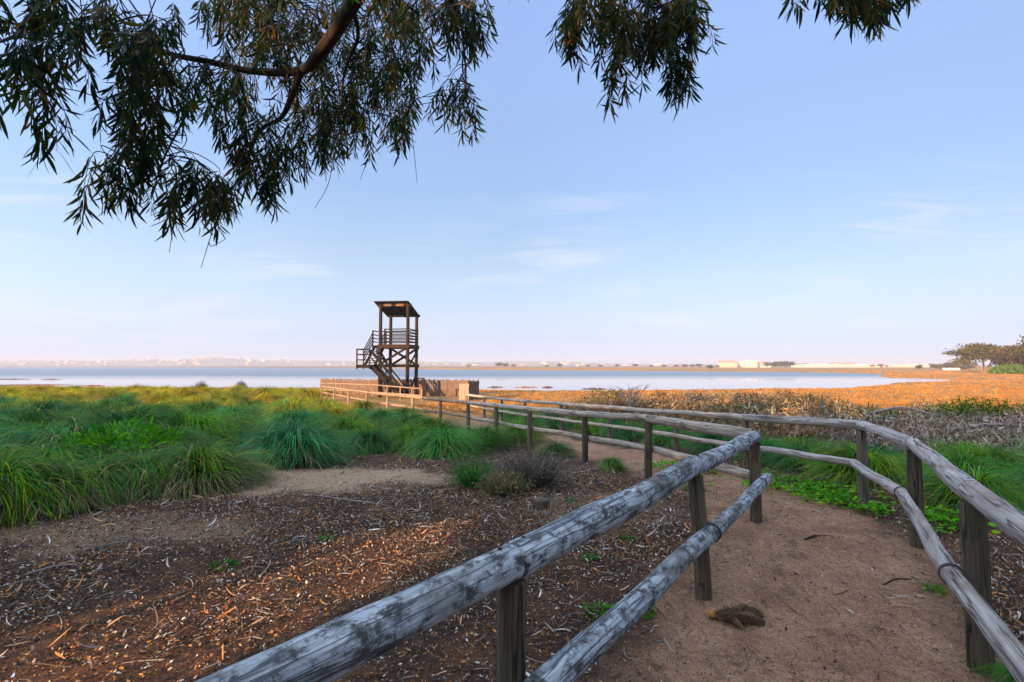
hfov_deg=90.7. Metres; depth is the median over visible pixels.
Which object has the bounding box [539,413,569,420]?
grass tussock
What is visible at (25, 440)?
grass tussock
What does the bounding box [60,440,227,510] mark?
grass tussock
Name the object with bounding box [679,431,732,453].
grass tussock
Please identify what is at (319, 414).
grass tussock
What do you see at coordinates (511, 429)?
grass tussock
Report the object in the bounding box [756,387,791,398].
dry bush
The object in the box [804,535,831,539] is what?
fallen stick
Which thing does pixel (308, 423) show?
grass tussock
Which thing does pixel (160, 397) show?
grass tussock
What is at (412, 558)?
bark chips
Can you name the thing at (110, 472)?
grass tussock
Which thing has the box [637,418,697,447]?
grass tussock
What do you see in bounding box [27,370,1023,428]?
marsh scrub
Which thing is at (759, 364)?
lakeside building
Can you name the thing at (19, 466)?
grass tussock
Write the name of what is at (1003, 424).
fallen bough
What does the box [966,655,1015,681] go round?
grass tussock
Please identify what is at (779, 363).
tree
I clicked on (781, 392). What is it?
dry bush
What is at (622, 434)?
grass tussock
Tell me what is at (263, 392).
grass tussock
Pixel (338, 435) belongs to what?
grass tussock
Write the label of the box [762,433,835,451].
grass tussock
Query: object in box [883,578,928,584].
fallen stick
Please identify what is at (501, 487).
straw tuft
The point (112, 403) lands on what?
grass tussock
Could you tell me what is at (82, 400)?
grass tussock
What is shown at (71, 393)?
grass tussock
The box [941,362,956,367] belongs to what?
marsh tree
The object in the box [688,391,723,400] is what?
dry bush
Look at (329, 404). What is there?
grass tussock
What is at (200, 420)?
grass tussock
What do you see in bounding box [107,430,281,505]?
grass tussock
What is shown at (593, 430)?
grass tussock
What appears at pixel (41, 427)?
grass tussock
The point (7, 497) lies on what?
grass tussock
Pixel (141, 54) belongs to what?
eucalyptus tree
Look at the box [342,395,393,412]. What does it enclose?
grass tussock
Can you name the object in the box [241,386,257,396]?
grass tussock
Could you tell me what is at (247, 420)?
grass tussock
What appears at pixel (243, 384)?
shore bush
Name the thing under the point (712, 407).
dry bush
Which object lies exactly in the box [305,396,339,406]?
grass tussock
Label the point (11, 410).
grass tussock
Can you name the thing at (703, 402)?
dry bush
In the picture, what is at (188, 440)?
grass tussock
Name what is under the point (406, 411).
grass tussock
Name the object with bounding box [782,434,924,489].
grass tussock
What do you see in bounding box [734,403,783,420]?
dry bush
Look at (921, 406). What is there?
dry bush
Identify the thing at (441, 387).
reed screen fence
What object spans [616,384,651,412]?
bare branches
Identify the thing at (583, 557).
sprout
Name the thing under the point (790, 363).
tree
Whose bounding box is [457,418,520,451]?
grass tussock
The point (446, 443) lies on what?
grass tussock
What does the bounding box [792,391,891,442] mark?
dry bush
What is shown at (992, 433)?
dry bush
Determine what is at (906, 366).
lakeside building
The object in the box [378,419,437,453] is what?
grass tussock
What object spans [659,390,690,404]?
dry bush
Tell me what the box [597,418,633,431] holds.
grass tussock
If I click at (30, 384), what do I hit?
scrub islet
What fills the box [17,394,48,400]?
grass tussock
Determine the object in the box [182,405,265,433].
grass tussock
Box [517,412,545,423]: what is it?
grass tussock
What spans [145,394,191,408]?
grass tussock
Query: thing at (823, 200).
sky
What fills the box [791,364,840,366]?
lakeside building
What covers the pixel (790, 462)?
grass tussock
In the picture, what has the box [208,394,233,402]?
grass tussock
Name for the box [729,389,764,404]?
dry bush
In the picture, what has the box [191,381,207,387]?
shore bush
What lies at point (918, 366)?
tree
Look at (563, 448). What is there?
grass tussock
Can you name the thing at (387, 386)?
wooden railing
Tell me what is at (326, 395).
meadow grass
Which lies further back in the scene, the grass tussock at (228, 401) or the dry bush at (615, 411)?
the grass tussock at (228, 401)
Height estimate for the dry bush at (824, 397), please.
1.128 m
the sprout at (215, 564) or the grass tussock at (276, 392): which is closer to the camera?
the sprout at (215, 564)
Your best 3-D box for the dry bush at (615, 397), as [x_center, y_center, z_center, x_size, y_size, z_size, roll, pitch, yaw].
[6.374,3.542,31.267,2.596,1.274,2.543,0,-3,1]
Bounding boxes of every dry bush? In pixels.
[557,397,596,410]
[563,400,605,426]
[571,389,610,402]
[573,396,644,426]
[584,392,618,405]
[591,398,639,410]
[592,385,618,395]
[597,389,631,405]
[615,389,637,398]
[618,394,656,405]
[624,399,703,434]
[627,396,667,408]
[634,397,693,423]
[638,393,674,405]
[645,389,673,400]
[655,397,714,410]
[655,398,691,409]
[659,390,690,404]
[676,388,722,407]
[676,396,732,415]
[679,397,753,433]
[682,407,765,443]
[686,391,722,404]
[687,395,731,409]
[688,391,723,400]
[720,388,751,403]
[723,388,794,426]
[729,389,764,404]
[734,392,793,412]
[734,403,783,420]
[737,392,825,440]
[739,404,837,448]
[755,393,799,413]
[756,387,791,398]
[761,392,791,401]
[767,387,796,396]
[777,389,850,429]
[782,389,827,408]
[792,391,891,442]
[796,391,836,403]
[802,409,928,453]
[804,398,860,416]
[833,404,904,428]
[842,404,948,441]
[849,404,958,457]
[875,404,974,428]
[876,405,941,422]
[879,400,1000,444]
[895,396,945,415]
[918,409,1023,456]
[940,409,1023,451]
[945,403,1023,431]
[952,404,1023,442]
[970,406,1022,420]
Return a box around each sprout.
[207,557,240,571]
[317,534,333,541]
[581,551,597,560]
[581,601,612,619]
[618,534,634,542]
[643,607,656,619]
[916,581,947,596]
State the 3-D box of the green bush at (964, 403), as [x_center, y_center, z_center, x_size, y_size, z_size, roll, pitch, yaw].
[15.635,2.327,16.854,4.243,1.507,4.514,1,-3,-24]
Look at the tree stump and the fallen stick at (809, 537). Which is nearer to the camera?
the fallen stick at (809, 537)
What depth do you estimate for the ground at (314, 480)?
4.27 m
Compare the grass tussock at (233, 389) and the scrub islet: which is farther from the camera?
the scrub islet
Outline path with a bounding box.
[389,399,997,681]
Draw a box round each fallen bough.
[867,407,956,420]
[937,423,1023,431]
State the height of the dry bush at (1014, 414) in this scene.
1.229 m
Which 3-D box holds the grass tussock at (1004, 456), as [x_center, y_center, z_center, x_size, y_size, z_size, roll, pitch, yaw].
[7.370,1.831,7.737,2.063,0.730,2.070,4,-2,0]
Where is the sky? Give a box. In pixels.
[0,0,1023,364]
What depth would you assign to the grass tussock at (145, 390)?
44.94 m
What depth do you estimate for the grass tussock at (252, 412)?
20.60 m
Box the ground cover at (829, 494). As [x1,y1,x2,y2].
[629,459,999,533]
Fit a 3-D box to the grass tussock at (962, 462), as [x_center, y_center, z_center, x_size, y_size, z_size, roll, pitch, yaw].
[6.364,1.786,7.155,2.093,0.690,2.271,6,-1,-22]
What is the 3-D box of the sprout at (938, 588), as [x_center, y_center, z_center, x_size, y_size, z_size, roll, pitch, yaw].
[3.158,1.853,3.796,0.192,0.063,0.198,-1,-3,17]
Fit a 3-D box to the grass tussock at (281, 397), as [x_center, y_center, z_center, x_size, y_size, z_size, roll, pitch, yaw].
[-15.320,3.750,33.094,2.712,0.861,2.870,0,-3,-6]
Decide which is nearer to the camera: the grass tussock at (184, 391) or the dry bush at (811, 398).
the dry bush at (811, 398)
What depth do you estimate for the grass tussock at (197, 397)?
34.75 m
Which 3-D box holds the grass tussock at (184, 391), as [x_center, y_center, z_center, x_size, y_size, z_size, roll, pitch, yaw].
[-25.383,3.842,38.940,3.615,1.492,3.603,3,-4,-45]
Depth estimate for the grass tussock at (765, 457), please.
9.86 m
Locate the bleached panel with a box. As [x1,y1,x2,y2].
[459,384,468,399]
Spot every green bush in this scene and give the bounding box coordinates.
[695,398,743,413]
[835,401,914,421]
[918,392,1023,422]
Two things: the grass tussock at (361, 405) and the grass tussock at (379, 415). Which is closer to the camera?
the grass tussock at (379, 415)
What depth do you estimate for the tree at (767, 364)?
558.27 m
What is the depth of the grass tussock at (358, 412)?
20.37 m
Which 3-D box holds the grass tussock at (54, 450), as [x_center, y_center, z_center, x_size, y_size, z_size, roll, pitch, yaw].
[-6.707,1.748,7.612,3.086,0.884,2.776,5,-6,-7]
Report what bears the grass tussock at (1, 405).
on the ground at (314, 480)
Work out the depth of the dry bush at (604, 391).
36.24 m
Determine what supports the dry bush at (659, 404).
on the ground at (314, 480)
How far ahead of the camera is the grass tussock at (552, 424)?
17.26 m
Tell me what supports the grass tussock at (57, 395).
on the ground at (314, 480)
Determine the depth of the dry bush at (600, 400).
28.41 m
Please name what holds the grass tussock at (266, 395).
on the ground at (314, 480)
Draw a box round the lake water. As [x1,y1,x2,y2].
[0,367,952,390]
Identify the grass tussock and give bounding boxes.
[0,383,27,393]
[0,391,101,425]
[0,394,27,406]
[0,397,90,435]
[0,399,34,410]
[0,401,40,417]
[0,408,31,436]
[0,408,161,465]
[0,418,33,457]
[0,426,111,531]
[0,435,137,469]
[0,446,77,526]
[0,452,143,522]
[1,412,89,440]
[5,397,55,407]
[6,404,99,428]
[7,390,35,398]
[7,398,70,410]
[14,391,49,399]
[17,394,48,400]
[21,388,53,394]
[23,385,55,391]
[32,390,77,401]
[34,396,77,406]
[35,395,66,402]
[37,435,174,516]
[43,384,72,390]
[47,386,70,392]
[48,385,198,442]
[52,390,88,400]
[58,389,92,399]
[59,396,99,406]
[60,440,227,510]
[67,384,85,390]
[69,386,86,392]
[71,399,117,415]
[77,388,105,397]
[81,404,110,418]
[83,394,140,410]
[90,387,117,394]
[90,388,135,401]
[92,386,127,392]
[100,390,151,410]
[103,413,223,459]
[104,384,129,392]
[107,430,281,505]
[115,421,225,448]
[115,439,196,460]
[120,403,257,448]
[122,381,143,391]
[122,404,142,412]
[124,382,154,392]
[127,387,156,394]
[127,390,145,397]
[131,401,177,417]
[135,389,191,404]
[141,390,181,402]
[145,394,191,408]
[148,389,179,396]
[155,384,175,390]
[162,383,203,397]
[168,398,233,416]
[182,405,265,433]
[189,392,206,402]
[193,384,217,394]
[196,393,223,399]
[198,387,229,397]
[204,401,264,425]
[207,444,292,488]
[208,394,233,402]
[214,398,238,406]
[214,410,262,429]
[218,413,370,472]
[219,391,250,400]
[219,421,256,444]
[225,385,256,393]
[227,382,247,389]
[228,388,249,395]
[230,391,253,403]
[233,398,264,416]
[233,410,341,456]
[235,397,264,407]
[236,404,268,420]
[239,429,265,448]
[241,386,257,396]
[245,385,284,396]
[250,402,335,432]
[251,392,312,420]
[256,390,281,401]
[258,395,324,422]
[263,393,298,402]
[268,390,289,396]
[280,402,335,426]
[282,390,299,396]
[282,393,312,406]
[286,384,327,399]
[300,398,352,414]
[302,394,349,414]
[304,403,359,423]
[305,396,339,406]
[307,411,381,445]
[309,427,358,450]
[314,389,328,395]
[334,410,381,432]
[334,422,408,455]
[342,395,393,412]
[343,407,371,418]
[356,401,405,431]
[376,407,441,434]
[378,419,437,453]
[390,403,434,421]
[391,411,468,437]
[392,423,498,461]
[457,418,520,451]
[487,408,507,417]
[490,413,555,444]
[498,409,523,421]
[502,427,545,448]
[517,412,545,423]
[531,436,581,459]
[535,414,573,428]
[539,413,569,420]
[564,415,595,428]
[571,418,605,436]
[591,452,636,473]
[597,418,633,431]
[597,421,644,441]
[633,421,669,437]
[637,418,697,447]
[678,482,708,491]
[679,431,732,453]
[730,429,802,467]
[760,432,844,473]
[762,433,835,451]
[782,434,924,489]
[833,439,906,476]
[883,458,1023,518]
[887,434,1023,494]
[905,432,1018,468]
[938,432,1023,485]
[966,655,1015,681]
[990,456,1023,505]
[997,434,1023,462]
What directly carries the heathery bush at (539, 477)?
on the ground at (314, 480)
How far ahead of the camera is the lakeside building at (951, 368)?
278.06 m
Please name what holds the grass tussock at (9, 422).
on the ground at (314, 480)
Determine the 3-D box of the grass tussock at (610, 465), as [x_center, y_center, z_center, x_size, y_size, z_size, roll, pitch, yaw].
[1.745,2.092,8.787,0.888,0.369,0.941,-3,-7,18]
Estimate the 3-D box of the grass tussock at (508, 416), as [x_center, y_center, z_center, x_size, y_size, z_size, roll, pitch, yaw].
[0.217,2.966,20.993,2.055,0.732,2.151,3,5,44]
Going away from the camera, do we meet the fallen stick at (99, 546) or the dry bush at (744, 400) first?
the fallen stick at (99, 546)
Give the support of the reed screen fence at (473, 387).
on the ground at (314, 480)
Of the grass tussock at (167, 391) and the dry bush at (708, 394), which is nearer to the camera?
the dry bush at (708, 394)
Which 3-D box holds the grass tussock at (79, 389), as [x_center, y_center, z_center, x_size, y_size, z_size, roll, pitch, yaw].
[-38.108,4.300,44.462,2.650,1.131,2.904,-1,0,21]
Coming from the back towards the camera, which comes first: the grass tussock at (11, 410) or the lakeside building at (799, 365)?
the lakeside building at (799, 365)
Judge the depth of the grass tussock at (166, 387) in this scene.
46.16 m
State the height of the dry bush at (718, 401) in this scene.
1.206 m
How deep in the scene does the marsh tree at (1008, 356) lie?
177.61 m
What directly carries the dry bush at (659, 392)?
on the ground at (314, 480)
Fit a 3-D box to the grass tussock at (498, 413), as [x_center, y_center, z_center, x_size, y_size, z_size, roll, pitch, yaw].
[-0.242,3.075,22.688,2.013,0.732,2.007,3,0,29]
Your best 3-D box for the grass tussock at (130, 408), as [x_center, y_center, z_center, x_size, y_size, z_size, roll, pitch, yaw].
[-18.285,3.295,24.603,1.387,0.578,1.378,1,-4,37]
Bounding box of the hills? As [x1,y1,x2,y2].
[0,357,1021,365]
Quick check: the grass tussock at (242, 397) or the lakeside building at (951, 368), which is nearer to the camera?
the grass tussock at (242, 397)
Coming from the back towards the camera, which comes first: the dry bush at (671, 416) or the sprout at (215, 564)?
the dry bush at (671, 416)
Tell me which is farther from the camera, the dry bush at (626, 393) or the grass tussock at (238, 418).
the dry bush at (626, 393)
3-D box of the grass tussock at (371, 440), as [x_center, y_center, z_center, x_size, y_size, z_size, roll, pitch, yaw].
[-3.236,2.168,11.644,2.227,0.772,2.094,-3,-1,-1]
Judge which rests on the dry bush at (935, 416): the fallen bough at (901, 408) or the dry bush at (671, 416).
the fallen bough at (901, 408)
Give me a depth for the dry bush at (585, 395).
33.96 m
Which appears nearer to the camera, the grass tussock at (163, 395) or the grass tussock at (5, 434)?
the grass tussock at (5, 434)
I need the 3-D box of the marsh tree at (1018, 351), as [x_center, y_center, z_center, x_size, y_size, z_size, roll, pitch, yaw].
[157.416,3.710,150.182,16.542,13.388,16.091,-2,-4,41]
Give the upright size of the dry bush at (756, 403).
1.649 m
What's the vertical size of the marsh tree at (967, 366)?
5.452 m
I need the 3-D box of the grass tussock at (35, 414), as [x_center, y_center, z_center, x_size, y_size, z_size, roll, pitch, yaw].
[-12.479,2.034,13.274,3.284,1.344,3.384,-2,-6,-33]
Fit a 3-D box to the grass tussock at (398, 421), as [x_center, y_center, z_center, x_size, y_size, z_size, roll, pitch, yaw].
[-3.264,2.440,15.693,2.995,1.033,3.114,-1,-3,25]
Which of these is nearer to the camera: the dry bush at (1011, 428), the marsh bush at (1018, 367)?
the dry bush at (1011, 428)
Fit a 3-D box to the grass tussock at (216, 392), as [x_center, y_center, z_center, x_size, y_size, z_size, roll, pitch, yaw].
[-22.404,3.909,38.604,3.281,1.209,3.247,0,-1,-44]
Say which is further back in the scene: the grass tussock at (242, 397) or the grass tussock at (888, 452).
the grass tussock at (242, 397)
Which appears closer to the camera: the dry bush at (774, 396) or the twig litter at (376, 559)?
the twig litter at (376, 559)
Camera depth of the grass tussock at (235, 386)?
50.46 m
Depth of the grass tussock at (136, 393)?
40.51 m
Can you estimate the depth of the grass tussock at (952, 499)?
6.00 m
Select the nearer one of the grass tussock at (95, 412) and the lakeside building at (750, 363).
the grass tussock at (95, 412)
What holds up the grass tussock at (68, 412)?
on the ground at (314, 480)
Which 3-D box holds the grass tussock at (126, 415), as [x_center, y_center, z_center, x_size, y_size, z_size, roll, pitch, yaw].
[-8.933,1.798,11.652,3.790,1.554,4.063,-2,-1,17]
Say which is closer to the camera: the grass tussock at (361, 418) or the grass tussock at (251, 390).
the grass tussock at (361, 418)
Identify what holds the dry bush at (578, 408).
on the ground at (314, 480)
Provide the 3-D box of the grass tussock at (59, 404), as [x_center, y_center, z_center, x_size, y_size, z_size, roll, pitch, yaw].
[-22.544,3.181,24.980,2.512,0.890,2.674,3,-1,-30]
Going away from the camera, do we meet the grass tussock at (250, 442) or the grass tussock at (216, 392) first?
the grass tussock at (250, 442)
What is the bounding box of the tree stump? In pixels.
[533,497,549,509]
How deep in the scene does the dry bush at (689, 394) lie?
27.25 m
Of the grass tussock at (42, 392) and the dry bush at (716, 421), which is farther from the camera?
the grass tussock at (42, 392)
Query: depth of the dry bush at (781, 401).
19.98 m
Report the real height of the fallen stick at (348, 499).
0.059 m
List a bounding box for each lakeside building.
[718,361,736,366]
[745,361,756,366]
[757,362,770,366]
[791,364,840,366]
[793,363,802,366]
[829,363,855,366]
[843,364,879,366]
[883,365,930,366]
[942,368,959,369]
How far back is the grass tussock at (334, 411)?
19.43 m
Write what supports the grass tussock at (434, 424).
on the ground at (314, 480)
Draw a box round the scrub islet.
[0,384,71,385]
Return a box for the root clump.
[708,603,766,629]
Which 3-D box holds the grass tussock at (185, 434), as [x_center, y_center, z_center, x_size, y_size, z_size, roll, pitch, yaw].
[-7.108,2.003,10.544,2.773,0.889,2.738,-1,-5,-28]
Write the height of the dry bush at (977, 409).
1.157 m
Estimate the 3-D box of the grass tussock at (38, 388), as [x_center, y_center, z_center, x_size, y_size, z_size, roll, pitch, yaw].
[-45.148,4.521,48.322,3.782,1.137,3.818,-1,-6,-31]
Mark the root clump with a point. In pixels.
(739, 615)
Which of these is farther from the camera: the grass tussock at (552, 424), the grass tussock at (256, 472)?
the grass tussock at (552, 424)
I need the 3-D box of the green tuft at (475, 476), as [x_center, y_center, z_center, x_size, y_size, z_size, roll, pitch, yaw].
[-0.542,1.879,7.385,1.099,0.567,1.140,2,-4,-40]
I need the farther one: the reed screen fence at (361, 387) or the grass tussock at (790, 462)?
the reed screen fence at (361, 387)
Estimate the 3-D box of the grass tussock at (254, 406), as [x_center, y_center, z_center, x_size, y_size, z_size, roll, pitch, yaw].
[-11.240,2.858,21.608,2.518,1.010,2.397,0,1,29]
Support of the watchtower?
on the ground at (314, 480)
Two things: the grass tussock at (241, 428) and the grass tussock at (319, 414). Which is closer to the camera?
the grass tussock at (241, 428)
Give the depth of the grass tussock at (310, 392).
35.92 m
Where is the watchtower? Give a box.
[356,301,419,397]
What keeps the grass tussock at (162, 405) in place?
on the ground at (314, 480)
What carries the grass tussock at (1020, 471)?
on the ground at (314, 480)
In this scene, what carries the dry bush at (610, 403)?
on the ground at (314, 480)
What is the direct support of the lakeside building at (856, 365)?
on the ground at (314, 480)
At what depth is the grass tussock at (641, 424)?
14.35 m
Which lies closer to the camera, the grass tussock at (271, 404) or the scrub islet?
the grass tussock at (271, 404)
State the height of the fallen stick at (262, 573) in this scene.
0.032 m
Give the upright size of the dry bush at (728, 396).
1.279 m
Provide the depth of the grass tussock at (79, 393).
38.04 m
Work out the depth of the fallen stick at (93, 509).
5.96 m
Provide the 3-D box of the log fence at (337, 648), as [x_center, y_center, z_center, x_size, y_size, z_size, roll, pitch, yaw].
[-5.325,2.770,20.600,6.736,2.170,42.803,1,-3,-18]
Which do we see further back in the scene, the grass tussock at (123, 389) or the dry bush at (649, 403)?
the grass tussock at (123, 389)
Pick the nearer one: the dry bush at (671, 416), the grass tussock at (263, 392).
the dry bush at (671, 416)
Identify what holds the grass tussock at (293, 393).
on the ground at (314, 480)
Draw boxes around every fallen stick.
[27,563,76,574]
[70,506,109,512]
[83,539,137,550]
[259,559,277,576]
[306,494,392,505]
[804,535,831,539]
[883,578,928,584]
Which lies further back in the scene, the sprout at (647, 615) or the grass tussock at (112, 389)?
the grass tussock at (112, 389)
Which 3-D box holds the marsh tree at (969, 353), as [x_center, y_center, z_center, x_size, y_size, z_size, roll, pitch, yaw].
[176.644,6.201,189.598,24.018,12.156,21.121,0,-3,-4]
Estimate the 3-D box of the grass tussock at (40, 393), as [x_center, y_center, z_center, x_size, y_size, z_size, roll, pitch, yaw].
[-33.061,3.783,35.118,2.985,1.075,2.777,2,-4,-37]
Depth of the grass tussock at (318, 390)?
45.47 m
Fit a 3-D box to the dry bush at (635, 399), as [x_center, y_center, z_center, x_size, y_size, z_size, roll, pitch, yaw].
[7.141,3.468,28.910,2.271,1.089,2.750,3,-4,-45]
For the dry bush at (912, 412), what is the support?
on the ground at (314, 480)
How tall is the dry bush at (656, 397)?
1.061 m
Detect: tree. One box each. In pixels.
[0,0,920,267]
[762,362,775,366]
[773,361,787,366]
[784,361,795,366]
[914,364,923,369]
[929,363,949,368]
[940,342,1007,372]
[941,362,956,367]
[952,362,978,369]
[989,345,1023,372]
[1003,335,1023,355]
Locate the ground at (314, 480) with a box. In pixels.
[0,366,1023,681]
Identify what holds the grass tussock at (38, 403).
on the ground at (314, 480)
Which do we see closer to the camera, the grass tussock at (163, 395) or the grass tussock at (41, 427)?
the grass tussock at (41, 427)
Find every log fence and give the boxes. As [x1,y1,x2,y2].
[195,386,772,681]
[466,393,1023,681]
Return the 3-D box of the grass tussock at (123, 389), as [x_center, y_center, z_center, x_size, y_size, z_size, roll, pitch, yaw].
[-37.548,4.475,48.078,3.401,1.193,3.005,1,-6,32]
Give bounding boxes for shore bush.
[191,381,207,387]
[234,380,246,387]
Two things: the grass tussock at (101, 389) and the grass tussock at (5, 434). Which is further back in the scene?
the grass tussock at (101, 389)
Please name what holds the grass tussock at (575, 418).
on the ground at (314, 480)
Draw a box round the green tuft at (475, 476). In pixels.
[444,452,504,489]
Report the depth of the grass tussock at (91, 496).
5.99 m
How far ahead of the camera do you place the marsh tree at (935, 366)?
339.25 m
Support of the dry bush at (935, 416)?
on the ground at (314, 480)
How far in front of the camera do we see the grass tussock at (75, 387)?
50.17 m
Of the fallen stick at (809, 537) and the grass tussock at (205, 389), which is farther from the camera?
the grass tussock at (205, 389)
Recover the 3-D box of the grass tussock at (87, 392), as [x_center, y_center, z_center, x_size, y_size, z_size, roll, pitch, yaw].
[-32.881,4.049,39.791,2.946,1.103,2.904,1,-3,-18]
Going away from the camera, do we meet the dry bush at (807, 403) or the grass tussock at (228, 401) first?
the dry bush at (807, 403)
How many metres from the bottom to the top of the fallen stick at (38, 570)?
0.032 m
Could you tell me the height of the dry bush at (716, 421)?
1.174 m
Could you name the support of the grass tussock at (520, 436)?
on the ground at (314, 480)
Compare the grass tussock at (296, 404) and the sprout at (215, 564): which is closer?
the sprout at (215, 564)
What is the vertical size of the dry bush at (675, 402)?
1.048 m
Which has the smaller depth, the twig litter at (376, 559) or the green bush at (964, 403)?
the twig litter at (376, 559)
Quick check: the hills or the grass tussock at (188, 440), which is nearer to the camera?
the grass tussock at (188, 440)
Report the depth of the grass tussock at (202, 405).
21.38 m
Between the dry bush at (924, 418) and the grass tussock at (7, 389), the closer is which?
the dry bush at (924, 418)
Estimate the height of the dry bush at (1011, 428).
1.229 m
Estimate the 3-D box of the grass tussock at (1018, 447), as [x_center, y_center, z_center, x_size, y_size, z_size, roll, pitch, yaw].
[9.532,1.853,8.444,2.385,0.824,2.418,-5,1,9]
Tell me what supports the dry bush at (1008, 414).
on the ground at (314, 480)
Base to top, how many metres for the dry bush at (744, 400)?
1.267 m
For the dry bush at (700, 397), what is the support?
on the ground at (314, 480)
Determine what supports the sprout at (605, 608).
on the ground at (314, 480)
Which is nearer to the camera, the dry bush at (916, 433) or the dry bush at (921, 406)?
the dry bush at (916, 433)
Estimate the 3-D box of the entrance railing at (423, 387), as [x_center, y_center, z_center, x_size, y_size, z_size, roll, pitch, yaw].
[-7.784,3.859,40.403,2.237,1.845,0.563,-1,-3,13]
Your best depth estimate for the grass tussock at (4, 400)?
26.62 m
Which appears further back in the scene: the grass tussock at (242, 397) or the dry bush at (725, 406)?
the grass tussock at (242, 397)
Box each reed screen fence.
[320,378,382,394]
[382,379,469,395]
[467,379,479,399]
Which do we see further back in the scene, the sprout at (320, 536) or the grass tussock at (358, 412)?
the grass tussock at (358, 412)
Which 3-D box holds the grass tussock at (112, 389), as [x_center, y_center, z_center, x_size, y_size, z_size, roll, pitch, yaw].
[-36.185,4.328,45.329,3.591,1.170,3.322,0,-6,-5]
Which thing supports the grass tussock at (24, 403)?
on the ground at (314, 480)
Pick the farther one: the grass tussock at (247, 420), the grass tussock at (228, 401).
the grass tussock at (228, 401)
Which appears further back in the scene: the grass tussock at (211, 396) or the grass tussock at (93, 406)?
the grass tussock at (211, 396)
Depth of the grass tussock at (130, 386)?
49.21 m
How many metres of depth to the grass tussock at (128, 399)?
26.77 m
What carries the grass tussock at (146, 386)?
on the ground at (314, 480)
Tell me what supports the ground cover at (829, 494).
on the ground at (314, 480)
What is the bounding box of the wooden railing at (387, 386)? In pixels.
[320,383,422,401]
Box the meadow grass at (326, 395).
[5,385,463,498]
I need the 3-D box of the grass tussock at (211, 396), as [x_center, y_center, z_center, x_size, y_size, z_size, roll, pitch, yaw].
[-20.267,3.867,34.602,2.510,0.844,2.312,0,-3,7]
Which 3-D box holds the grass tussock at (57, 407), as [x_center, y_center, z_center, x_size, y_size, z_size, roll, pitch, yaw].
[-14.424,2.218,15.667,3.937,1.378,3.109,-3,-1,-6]
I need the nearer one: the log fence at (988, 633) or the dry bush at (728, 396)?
the log fence at (988, 633)
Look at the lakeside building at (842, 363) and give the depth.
716.47 m
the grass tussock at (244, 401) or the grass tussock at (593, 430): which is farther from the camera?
the grass tussock at (244, 401)
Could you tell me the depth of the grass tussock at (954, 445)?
8.95 m
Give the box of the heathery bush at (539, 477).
[482,440,587,494]
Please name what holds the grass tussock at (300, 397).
on the ground at (314, 480)
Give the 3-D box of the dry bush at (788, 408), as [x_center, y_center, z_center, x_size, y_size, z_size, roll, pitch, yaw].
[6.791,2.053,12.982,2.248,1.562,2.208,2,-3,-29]
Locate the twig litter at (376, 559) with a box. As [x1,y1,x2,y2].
[0,453,1023,681]
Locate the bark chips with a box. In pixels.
[0,464,1023,681]
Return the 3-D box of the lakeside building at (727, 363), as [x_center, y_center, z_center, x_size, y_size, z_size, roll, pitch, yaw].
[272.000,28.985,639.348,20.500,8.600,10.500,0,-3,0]
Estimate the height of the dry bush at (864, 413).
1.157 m
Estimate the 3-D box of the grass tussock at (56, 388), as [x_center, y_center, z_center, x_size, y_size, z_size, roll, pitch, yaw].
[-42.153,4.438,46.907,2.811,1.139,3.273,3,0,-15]
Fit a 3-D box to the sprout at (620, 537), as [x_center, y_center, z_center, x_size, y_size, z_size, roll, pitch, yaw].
[1.112,1.923,4.941,0.177,0.067,0.215,-1,-3,24]
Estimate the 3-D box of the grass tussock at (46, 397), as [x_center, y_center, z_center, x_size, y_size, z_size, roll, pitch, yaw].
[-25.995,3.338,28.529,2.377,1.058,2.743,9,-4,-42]
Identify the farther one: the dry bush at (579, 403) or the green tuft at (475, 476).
the dry bush at (579, 403)
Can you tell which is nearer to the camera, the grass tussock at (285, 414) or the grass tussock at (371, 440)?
the grass tussock at (371, 440)
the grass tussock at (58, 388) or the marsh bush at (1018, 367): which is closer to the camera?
the grass tussock at (58, 388)
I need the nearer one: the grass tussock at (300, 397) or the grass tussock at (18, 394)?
the grass tussock at (300, 397)
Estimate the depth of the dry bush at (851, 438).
10.54 m
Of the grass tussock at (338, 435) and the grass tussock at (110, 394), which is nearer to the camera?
the grass tussock at (338, 435)
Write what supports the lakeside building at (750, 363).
on the ground at (314, 480)
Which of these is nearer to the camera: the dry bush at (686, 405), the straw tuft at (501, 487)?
the straw tuft at (501, 487)
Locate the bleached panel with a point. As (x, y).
(463, 389)
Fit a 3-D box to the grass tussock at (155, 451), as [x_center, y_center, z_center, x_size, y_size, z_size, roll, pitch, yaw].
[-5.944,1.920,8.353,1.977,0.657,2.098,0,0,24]
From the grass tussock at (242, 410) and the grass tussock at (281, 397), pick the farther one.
the grass tussock at (281, 397)
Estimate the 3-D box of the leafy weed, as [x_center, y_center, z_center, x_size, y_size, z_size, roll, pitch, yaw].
[-6.255,1.499,8.147,1.792,0.689,1.628,0,-3,0]
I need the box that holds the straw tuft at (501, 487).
[467,467,538,498]
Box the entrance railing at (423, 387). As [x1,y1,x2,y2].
[403,378,426,396]
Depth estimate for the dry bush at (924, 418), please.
14.36 m
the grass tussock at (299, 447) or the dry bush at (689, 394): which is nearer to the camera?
the grass tussock at (299, 447)
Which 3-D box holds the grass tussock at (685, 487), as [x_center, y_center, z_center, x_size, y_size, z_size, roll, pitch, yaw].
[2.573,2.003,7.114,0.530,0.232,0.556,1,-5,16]
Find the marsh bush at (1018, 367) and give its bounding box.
[986,363,1023,373]
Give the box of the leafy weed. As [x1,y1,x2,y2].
[46,415,186,462]
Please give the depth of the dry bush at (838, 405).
17.50 m

